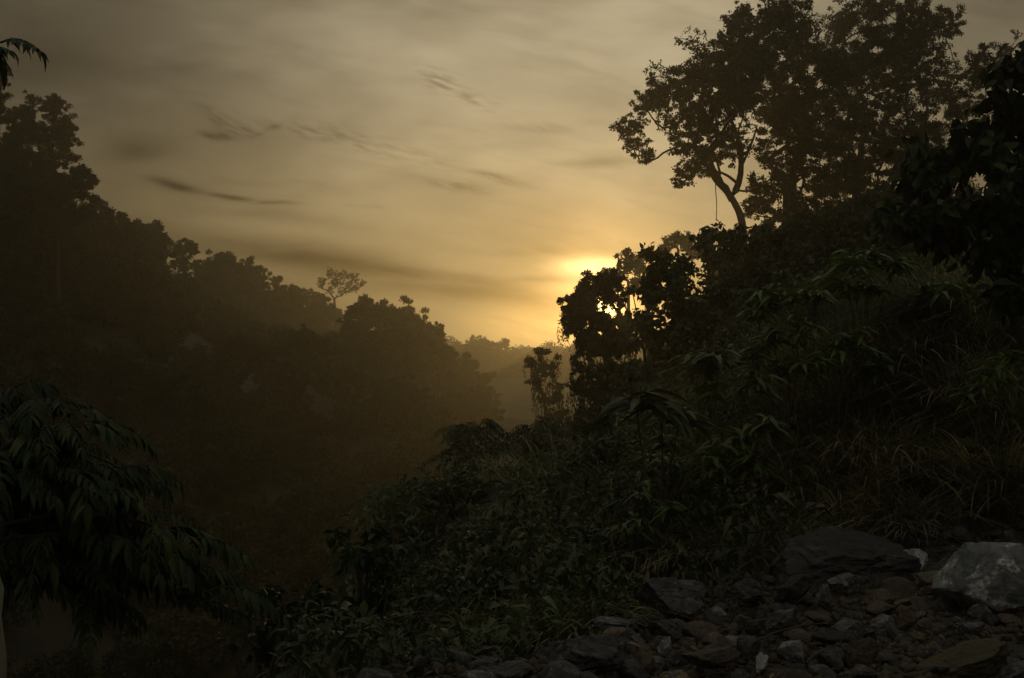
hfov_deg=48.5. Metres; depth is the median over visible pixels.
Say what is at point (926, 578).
stone
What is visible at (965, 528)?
stone
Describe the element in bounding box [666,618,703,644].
stone
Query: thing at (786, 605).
stone
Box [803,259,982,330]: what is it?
grass tussock
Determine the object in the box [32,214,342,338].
forest
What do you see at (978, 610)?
stone
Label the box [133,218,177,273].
ridge tree
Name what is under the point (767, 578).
stone
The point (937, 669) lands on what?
stone
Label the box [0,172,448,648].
forest
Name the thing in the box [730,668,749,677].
stone
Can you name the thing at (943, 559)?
stone
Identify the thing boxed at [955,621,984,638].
boulder
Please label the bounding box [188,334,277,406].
umbrella tree
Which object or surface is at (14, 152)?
ridge tree
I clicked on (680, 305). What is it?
bush
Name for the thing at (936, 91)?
broadleaf tree
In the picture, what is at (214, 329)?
forest
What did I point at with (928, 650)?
stone
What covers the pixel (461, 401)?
forest
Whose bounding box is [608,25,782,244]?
broadleaf tree
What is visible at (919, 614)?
stone
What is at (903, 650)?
gravel
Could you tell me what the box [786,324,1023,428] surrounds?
grass tussock
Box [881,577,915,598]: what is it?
stone
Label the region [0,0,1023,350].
sky
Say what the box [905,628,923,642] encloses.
stone
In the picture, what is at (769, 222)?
bush
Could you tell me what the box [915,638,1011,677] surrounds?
boulder
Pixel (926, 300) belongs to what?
leafy plant
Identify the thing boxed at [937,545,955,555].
stone
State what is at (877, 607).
stone
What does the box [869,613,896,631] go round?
stone
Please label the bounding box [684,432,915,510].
grass tussock
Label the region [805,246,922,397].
leafy plant
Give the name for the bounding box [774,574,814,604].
boulder
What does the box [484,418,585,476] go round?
shrub
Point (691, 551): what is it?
grass tussock
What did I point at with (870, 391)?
grass tussock
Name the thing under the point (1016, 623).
stone
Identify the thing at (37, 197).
ridge tree
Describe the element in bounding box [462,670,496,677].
stone
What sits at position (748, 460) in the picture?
leafy plant
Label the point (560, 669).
stone
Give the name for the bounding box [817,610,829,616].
stone
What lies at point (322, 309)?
ridge tree
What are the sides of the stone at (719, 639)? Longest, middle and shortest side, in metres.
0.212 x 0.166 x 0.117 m
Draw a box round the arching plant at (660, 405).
[584,389,731,550]
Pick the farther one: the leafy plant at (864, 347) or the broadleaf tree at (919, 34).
the broadleaf tree at (919, 34)
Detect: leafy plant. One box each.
[599,480,714,573]
[623,434,729,524]
[665,343,789,486]
[681,413,796,524]
[691,487,775,542]
[723,314,830,466]
[725,281,842,441]
[776,324,908,452]
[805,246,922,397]
[879,281,990,341]
[945,350,1023,488]
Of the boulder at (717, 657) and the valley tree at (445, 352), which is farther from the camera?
the valley tree at (445, 352)
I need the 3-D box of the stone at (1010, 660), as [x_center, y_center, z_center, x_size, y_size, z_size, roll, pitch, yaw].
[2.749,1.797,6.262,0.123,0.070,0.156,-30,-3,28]
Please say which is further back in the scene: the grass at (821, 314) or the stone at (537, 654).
the grass at (821, 314)
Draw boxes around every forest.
[0,161,247,630]
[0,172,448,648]
[2,386,483,677]
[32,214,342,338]
[143,262,291,365]
[273,329,493,430]
[407,332,665,379]
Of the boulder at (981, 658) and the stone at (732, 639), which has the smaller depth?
the boulder at (981, 658)
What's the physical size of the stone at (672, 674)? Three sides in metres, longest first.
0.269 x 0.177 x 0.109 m
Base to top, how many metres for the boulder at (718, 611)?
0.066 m
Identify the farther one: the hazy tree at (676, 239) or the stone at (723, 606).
the hazy tree at (676, 239)
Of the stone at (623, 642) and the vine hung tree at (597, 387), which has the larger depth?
the vine hung tree at (597, 387)
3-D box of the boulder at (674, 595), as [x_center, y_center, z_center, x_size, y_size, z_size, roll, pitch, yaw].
[1.087,1.721,7.589,0.434,0.276,0.357,0,-2,-14]
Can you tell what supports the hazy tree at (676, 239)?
on the ground at (52, 634)
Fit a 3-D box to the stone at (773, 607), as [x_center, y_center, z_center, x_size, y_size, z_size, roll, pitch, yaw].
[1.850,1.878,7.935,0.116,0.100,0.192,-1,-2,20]
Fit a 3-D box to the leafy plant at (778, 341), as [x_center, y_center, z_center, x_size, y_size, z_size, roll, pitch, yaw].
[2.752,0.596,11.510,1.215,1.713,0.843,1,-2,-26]
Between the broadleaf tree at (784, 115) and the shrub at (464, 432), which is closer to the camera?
the shrub at (464, 432)
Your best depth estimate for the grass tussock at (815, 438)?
11.50 m
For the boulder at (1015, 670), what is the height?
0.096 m
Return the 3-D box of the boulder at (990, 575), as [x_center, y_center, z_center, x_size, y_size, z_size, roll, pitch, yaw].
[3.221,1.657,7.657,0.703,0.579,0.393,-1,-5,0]
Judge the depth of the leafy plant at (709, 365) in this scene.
10.96 m
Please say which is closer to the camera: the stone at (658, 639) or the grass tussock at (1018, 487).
the stone at (658, 639)
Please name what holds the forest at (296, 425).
on the ground at (52, 634)
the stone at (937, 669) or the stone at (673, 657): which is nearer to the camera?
the stone at (937, 669)
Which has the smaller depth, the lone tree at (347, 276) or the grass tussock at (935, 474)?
the grass tussock at (935, 474)
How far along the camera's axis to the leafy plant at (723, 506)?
10.19 m
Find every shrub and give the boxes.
[0,380,292,666]
[340,479,449,542]
[368,605,419,636]
[383,508,442,576]
[420,419,518,479]
[482,586,520,616]
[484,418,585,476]
[570,412,627,473]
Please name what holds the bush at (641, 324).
on the ground at (52, 634)
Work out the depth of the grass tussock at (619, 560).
9.56 m
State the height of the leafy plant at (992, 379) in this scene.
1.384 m
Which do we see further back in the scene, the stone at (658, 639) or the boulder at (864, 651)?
the stone at (658, 639)
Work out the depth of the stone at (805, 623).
7.23 m
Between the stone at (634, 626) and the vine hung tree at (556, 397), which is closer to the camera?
the stone at (634, 626)
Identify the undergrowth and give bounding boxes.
[243,200,1023,677]
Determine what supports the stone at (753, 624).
on the ground at (52, 634)
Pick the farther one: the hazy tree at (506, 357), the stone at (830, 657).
the hazy tree at (506, 357)
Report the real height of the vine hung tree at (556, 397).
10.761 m
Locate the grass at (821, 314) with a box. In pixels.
[375,228,1023,642]
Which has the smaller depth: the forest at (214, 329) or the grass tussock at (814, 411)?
the grass tussock at (814, 411)
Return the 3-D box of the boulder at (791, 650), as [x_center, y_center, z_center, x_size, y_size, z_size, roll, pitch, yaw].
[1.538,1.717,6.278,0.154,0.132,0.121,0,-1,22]
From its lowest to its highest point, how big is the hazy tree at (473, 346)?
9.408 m
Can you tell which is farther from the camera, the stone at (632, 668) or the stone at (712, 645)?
the stone at (712, 645)
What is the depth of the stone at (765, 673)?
6.04 m
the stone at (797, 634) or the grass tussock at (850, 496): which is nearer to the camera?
the stone at (797, 634)
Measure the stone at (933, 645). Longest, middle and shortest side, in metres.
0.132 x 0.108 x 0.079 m
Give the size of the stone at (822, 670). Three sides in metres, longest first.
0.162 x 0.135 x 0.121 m
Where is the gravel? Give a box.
[329,448,1023,677]
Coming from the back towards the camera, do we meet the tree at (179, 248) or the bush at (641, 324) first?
the tree at (179, 248)
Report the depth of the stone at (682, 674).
5.65 m
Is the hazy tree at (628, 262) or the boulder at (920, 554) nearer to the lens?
the boulder at (920, 554)
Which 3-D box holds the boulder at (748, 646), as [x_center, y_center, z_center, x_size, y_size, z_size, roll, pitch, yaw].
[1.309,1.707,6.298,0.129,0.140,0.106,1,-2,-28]
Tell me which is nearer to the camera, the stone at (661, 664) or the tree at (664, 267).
the stone at (661, 664)
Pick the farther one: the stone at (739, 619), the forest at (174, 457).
the forest at (174, 457)
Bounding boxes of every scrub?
[605,183,1023,414]
[785,187,975,227]
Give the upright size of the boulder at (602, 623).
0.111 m
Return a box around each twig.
[726,620,832,647]
[923,549,958,552]
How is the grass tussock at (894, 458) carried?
on the ground at (52, 634)
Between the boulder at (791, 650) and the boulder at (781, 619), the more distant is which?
the boulder at (781, 619)
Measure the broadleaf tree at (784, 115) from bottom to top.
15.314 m
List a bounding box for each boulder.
[484,660,533,677]
[544,634,625,670]
[589,616,638,631]
[633,644,654,673]
[636,577,706,618]
[646,620,681,638]
[657,636,670,654]
[681,647,741,668]
[712,607,725,616]
[724,578,762,603]
[736,635,759,660]
[756,652,768,673]
[765,609,798,637]
[769,525,921,589]
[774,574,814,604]
[777,640,803,663]
[815,584,831,607]
[827,572,859,594]
[833,618,861,634]
[841,636,879,667]
[864,589,894,605]
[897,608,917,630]
[904,549,927,570]
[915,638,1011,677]
[932,542,1023,612]
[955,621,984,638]
[989,634,1005,640]
[993,661,1023,677]
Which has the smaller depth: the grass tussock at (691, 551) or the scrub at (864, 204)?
the grass tussock at (691, 551)
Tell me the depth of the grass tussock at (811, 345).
13.37 m
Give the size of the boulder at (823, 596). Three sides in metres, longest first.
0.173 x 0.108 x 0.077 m
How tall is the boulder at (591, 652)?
0.185 m
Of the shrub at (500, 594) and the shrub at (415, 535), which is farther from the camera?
the shrub at (415, 535)
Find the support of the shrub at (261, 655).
on the ground at (52, 634)
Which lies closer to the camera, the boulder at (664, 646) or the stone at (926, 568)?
the boulder at (664, 646)
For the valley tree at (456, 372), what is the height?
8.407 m
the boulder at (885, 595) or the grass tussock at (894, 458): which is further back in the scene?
the grass tussock at (894, 458)
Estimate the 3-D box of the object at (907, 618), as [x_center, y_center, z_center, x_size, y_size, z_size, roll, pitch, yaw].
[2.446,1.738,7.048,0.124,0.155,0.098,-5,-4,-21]
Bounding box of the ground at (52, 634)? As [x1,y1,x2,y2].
[0,210,1023,677]
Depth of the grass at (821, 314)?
11.80 m
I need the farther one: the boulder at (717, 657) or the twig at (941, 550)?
the twig at (941, 550)
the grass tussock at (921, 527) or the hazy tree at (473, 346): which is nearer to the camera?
the grass tussock at (921, 527)
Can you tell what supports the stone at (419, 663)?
on the ground at (52, 634)
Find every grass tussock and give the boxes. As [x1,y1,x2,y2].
[456,584,718,657]
[532,518,720,582]
[550,515,782,577]
[641,490,849,556]
[672,358,897,441]
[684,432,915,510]
[695,386,932,477]
[739,299,929,381]
[743,446,924,524]
[756,299,1003,390]
[756,327,970,415]
[785,398,1023,496]
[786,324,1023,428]
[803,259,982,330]
[810,475,1023,544]
[820,408,1023,503]
[835,401,1023,522]
[848,260,1023,328]
[851,335,1023,450]
[853,258,1023,356]
[856,285,1021,372]
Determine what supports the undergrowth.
on the ground at (52, 634)
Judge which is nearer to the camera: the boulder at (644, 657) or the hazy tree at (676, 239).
the boulder at (644, 657)
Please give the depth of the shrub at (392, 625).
9.44 m
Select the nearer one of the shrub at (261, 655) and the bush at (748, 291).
the shrub at (261, 655)
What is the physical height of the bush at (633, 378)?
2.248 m
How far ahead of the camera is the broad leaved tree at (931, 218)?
10.92 m
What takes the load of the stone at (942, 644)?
on the ground at (52, 634)
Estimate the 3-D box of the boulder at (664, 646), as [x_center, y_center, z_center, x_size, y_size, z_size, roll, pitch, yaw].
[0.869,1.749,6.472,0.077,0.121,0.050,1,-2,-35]
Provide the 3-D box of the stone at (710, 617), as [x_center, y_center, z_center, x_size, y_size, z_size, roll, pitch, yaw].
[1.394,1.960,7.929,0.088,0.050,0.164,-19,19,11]
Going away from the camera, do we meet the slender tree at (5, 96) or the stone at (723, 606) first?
the stone at (723, 606)
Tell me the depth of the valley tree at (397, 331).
114.98 m
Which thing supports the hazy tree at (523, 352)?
on the ground at (52, 634)
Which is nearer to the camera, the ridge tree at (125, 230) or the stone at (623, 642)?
the stone at (623, 642)
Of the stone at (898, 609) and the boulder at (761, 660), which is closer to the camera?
the boulder at (761, 660)
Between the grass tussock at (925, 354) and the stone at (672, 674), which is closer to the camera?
the stone at (672, 674)
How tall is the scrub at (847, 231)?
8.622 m
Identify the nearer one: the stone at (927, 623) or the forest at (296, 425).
the stone at (927, 623)
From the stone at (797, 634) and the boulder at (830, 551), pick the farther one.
the boulder at (830, 551)
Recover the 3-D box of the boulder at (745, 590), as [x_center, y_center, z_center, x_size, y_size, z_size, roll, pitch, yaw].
[1.631,1.757,7.955,0.263,0.176,0.268,-3,-7,22]
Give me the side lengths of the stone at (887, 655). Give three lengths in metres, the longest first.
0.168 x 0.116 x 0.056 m
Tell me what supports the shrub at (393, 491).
on the ground at (52, 634)
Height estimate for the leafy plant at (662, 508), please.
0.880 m
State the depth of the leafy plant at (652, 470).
10.49 m
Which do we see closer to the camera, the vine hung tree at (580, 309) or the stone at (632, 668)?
the stone at (632, 668)
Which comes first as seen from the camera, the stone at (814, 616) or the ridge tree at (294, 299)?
the stone at (814, 616)
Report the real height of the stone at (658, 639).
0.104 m
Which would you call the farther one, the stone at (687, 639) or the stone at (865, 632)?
the stone at (687, 639)
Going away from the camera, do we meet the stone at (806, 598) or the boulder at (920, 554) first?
the stone at (806, 598)
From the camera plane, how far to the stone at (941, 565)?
8.85 m
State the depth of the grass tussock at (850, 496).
10.46 m
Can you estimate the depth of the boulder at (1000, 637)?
6.65 m
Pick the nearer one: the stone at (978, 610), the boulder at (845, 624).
the boulder at (845, 624)
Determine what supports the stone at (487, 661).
on the ground at (52, 634)
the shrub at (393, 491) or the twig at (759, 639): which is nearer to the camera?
the twig at (759, 639)
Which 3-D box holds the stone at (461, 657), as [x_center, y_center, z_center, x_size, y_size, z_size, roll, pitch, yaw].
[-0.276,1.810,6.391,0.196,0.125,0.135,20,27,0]
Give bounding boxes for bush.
[616,306,699,391]
[622,361,676,431]
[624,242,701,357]
[650,273,757,349]
[688,219,752,275]
[726,218,813,274]
[734,254,835,330]
[748,211,798,237]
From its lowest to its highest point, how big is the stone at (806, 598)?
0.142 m
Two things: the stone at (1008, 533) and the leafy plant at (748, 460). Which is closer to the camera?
the stone at (1008, 533)
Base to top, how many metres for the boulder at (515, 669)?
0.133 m
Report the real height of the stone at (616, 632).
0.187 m
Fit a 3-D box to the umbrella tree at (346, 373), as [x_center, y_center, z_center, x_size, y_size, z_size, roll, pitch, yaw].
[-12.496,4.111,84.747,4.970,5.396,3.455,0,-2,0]
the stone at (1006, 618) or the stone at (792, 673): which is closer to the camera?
the stone at (792, 673)
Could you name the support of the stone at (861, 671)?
on the ground at (52, 634)
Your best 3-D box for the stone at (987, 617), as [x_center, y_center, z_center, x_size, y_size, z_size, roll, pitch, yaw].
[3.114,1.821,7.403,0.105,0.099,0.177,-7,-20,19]
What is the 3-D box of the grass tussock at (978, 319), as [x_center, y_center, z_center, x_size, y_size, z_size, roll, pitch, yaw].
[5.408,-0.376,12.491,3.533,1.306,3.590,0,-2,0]
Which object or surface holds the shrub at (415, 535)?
on the ground at (52, 634)
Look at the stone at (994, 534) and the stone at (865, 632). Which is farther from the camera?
the stone at (994, 534)
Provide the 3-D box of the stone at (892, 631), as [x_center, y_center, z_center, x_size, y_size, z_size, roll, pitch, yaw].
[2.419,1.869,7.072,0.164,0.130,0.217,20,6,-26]
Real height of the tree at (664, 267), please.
4.842 m
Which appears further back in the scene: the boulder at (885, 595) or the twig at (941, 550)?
the twig at (941, 550)
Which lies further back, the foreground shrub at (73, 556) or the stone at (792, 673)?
the stone at (792, 673)
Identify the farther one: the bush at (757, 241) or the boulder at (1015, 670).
the bush at (757, 241)
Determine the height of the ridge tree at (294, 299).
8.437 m
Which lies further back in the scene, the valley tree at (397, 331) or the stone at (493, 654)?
the valley tree at (397, 331)
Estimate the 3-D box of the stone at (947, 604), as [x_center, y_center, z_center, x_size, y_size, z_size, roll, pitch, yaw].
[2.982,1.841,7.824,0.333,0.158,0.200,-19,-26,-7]
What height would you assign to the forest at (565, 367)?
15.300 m
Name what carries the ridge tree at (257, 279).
on the ground at (52, 634)
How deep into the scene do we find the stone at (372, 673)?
5.58 m
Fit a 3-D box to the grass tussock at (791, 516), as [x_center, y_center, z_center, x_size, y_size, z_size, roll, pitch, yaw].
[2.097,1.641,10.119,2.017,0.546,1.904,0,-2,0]
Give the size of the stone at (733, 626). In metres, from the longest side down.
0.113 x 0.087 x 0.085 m
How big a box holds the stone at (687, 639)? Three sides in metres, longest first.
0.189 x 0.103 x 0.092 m
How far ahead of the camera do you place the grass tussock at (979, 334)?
12.49 m
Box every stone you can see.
[357,668,393,677]
[411,656,426,674]
[448,649,479,664]
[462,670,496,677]
[464,656,499,669]
[489,651,502,663]
[533,647,546,658]
[539,660,581,677]
[579,671,598,677]
[602,627,632,638]
[618,637,629,652]
[619,658,650,677]
[625,616,644,631]
[627,640,636,651]
[630,630,645,649]
[643,623,674,644]
[650,655,668,671]
[651,635,663,645]
[658,671,679,677]
[662,670,689,677]
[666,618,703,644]
[666,650,686,665]
[679,637,697,646]
[687,620,721,635]
[702,643,719,649]
[703,632,736,649]
[705,603,727,615]
[705,613,716,623]
[726,634,737,644]
[728,622,740,631]
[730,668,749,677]
[732,614,752,628]
[744,618,767,635]
[761,575,775,582]
[761,668,780,676]
[768,602,783,612]
[775,668,812,677]
[782,628,812,643]
[783,602,797,610]
[796,592,812,605]
[800,620,814,629]
[804,611,833,626]
[808,663,836,677]
[810,630,851,644]
[811,628,828,643]
[816,646,844,674]
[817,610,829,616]
[849,664,877,677]
[857,627,876,640]
[865,600,893,615]
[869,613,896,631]
[876,649,893,662]
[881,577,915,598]
[885,621,911,643]
[886,642,897,648]
[891,597,911,605]
[896,605,909,613]
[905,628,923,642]
[908,595,929,610]
[915,611,925,618]
[916,645,933,655]
[917,617,935,630]
[919,570,938,586]
[923,566,936,571]
[927,641,941,652]
[927,664,949,675]
[928,596,959,611]
[933,559,948,569]
[935,639,948,650]
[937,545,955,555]
[937,557,948,563]
[950,530,973,541]
[953,524,967,532]
[967,603,992,619]
[982,612,999,624]
[983,529,1002,538]
[998,613,1021,624]
[1002,530,1013,539]
[1007,657,1020,664]
[1013,621,1022,629]
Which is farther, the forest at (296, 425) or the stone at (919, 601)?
the forest at (296, 425)
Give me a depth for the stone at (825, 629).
6.79 m
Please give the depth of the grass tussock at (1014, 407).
11.09 m
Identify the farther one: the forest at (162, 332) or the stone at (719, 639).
the forest at (162, 332)
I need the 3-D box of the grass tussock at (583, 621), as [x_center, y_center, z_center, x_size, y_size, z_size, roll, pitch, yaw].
[0.451,1.888,7.689,1.715,0.466,1.859,0,-2,0]
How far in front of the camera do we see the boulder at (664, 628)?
6.78 m
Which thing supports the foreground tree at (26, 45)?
on the ground at (52, 634)
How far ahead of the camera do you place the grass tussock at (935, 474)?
10.56 m
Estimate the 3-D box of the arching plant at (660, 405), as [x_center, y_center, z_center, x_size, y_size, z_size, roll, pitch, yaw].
[1.287,1.199,9.878,1.272,1.529,0.822,0,-2,-14]
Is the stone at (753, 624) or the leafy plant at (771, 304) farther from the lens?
the leafy plant at (771, 304)
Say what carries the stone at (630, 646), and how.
on the ground at (52, 634)
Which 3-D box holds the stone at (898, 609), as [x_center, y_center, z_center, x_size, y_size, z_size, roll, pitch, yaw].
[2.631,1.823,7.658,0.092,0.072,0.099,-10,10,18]
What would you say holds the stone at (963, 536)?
on the ground at (52, 634)
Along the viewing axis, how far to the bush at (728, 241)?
33.34 m
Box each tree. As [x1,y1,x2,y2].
[0,37,48,677]
[0,66,13,113]
[0,89,84,177]
[0,162,100,331]
[82,197,144,256]
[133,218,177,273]
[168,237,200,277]
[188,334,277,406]
[194,249,250,301]
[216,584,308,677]
[229,255,272,303]
[258,276,287,306]
[274,283,314,324]
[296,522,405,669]
[299,287,342,323]
[312,358,375,412]
[316,267,366,331]
[336,293,446,378]
[425,321,459,424]
[435,351,505,424]
[458,335,498,373]
[492,338,523,378]
[520,350,533,357]
[522,347,571,450]
[556,266,640,428]
[560,354,628,445]
[600,247,649,361]
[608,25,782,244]
[659,230,702,261]
[717,0,867,222]
[799,18,985,209]
[816,0,1023,205]
[864,40,1023,359]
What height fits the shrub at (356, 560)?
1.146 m
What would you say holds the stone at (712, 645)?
on the ground at (52, 634)
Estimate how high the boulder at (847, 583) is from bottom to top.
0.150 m
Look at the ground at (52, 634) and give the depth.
60.26 m
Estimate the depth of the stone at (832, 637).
6.63 m
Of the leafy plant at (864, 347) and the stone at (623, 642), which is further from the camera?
the leafy plant at (864, 347)
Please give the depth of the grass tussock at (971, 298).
13.11 m
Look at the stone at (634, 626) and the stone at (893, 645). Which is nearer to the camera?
the stone at (893, 645)
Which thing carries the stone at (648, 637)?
on the ground at (52, 634)
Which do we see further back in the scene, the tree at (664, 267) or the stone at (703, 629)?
the tree at (664, 267)
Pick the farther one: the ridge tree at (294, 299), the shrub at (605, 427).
the ridge tree at (294, 299)
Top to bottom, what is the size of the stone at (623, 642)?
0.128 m
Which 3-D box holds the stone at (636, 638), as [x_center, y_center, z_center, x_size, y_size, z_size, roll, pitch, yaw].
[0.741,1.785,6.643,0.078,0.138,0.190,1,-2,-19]
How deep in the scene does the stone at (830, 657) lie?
6.15 m
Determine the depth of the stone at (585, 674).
5.78 m
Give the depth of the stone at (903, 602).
7.79 m
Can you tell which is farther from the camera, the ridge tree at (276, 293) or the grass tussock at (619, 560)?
the ridge tree at (276, 293)
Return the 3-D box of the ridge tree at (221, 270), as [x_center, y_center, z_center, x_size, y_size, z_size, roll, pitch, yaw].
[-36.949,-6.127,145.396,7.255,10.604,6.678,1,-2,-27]
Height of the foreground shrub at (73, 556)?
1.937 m

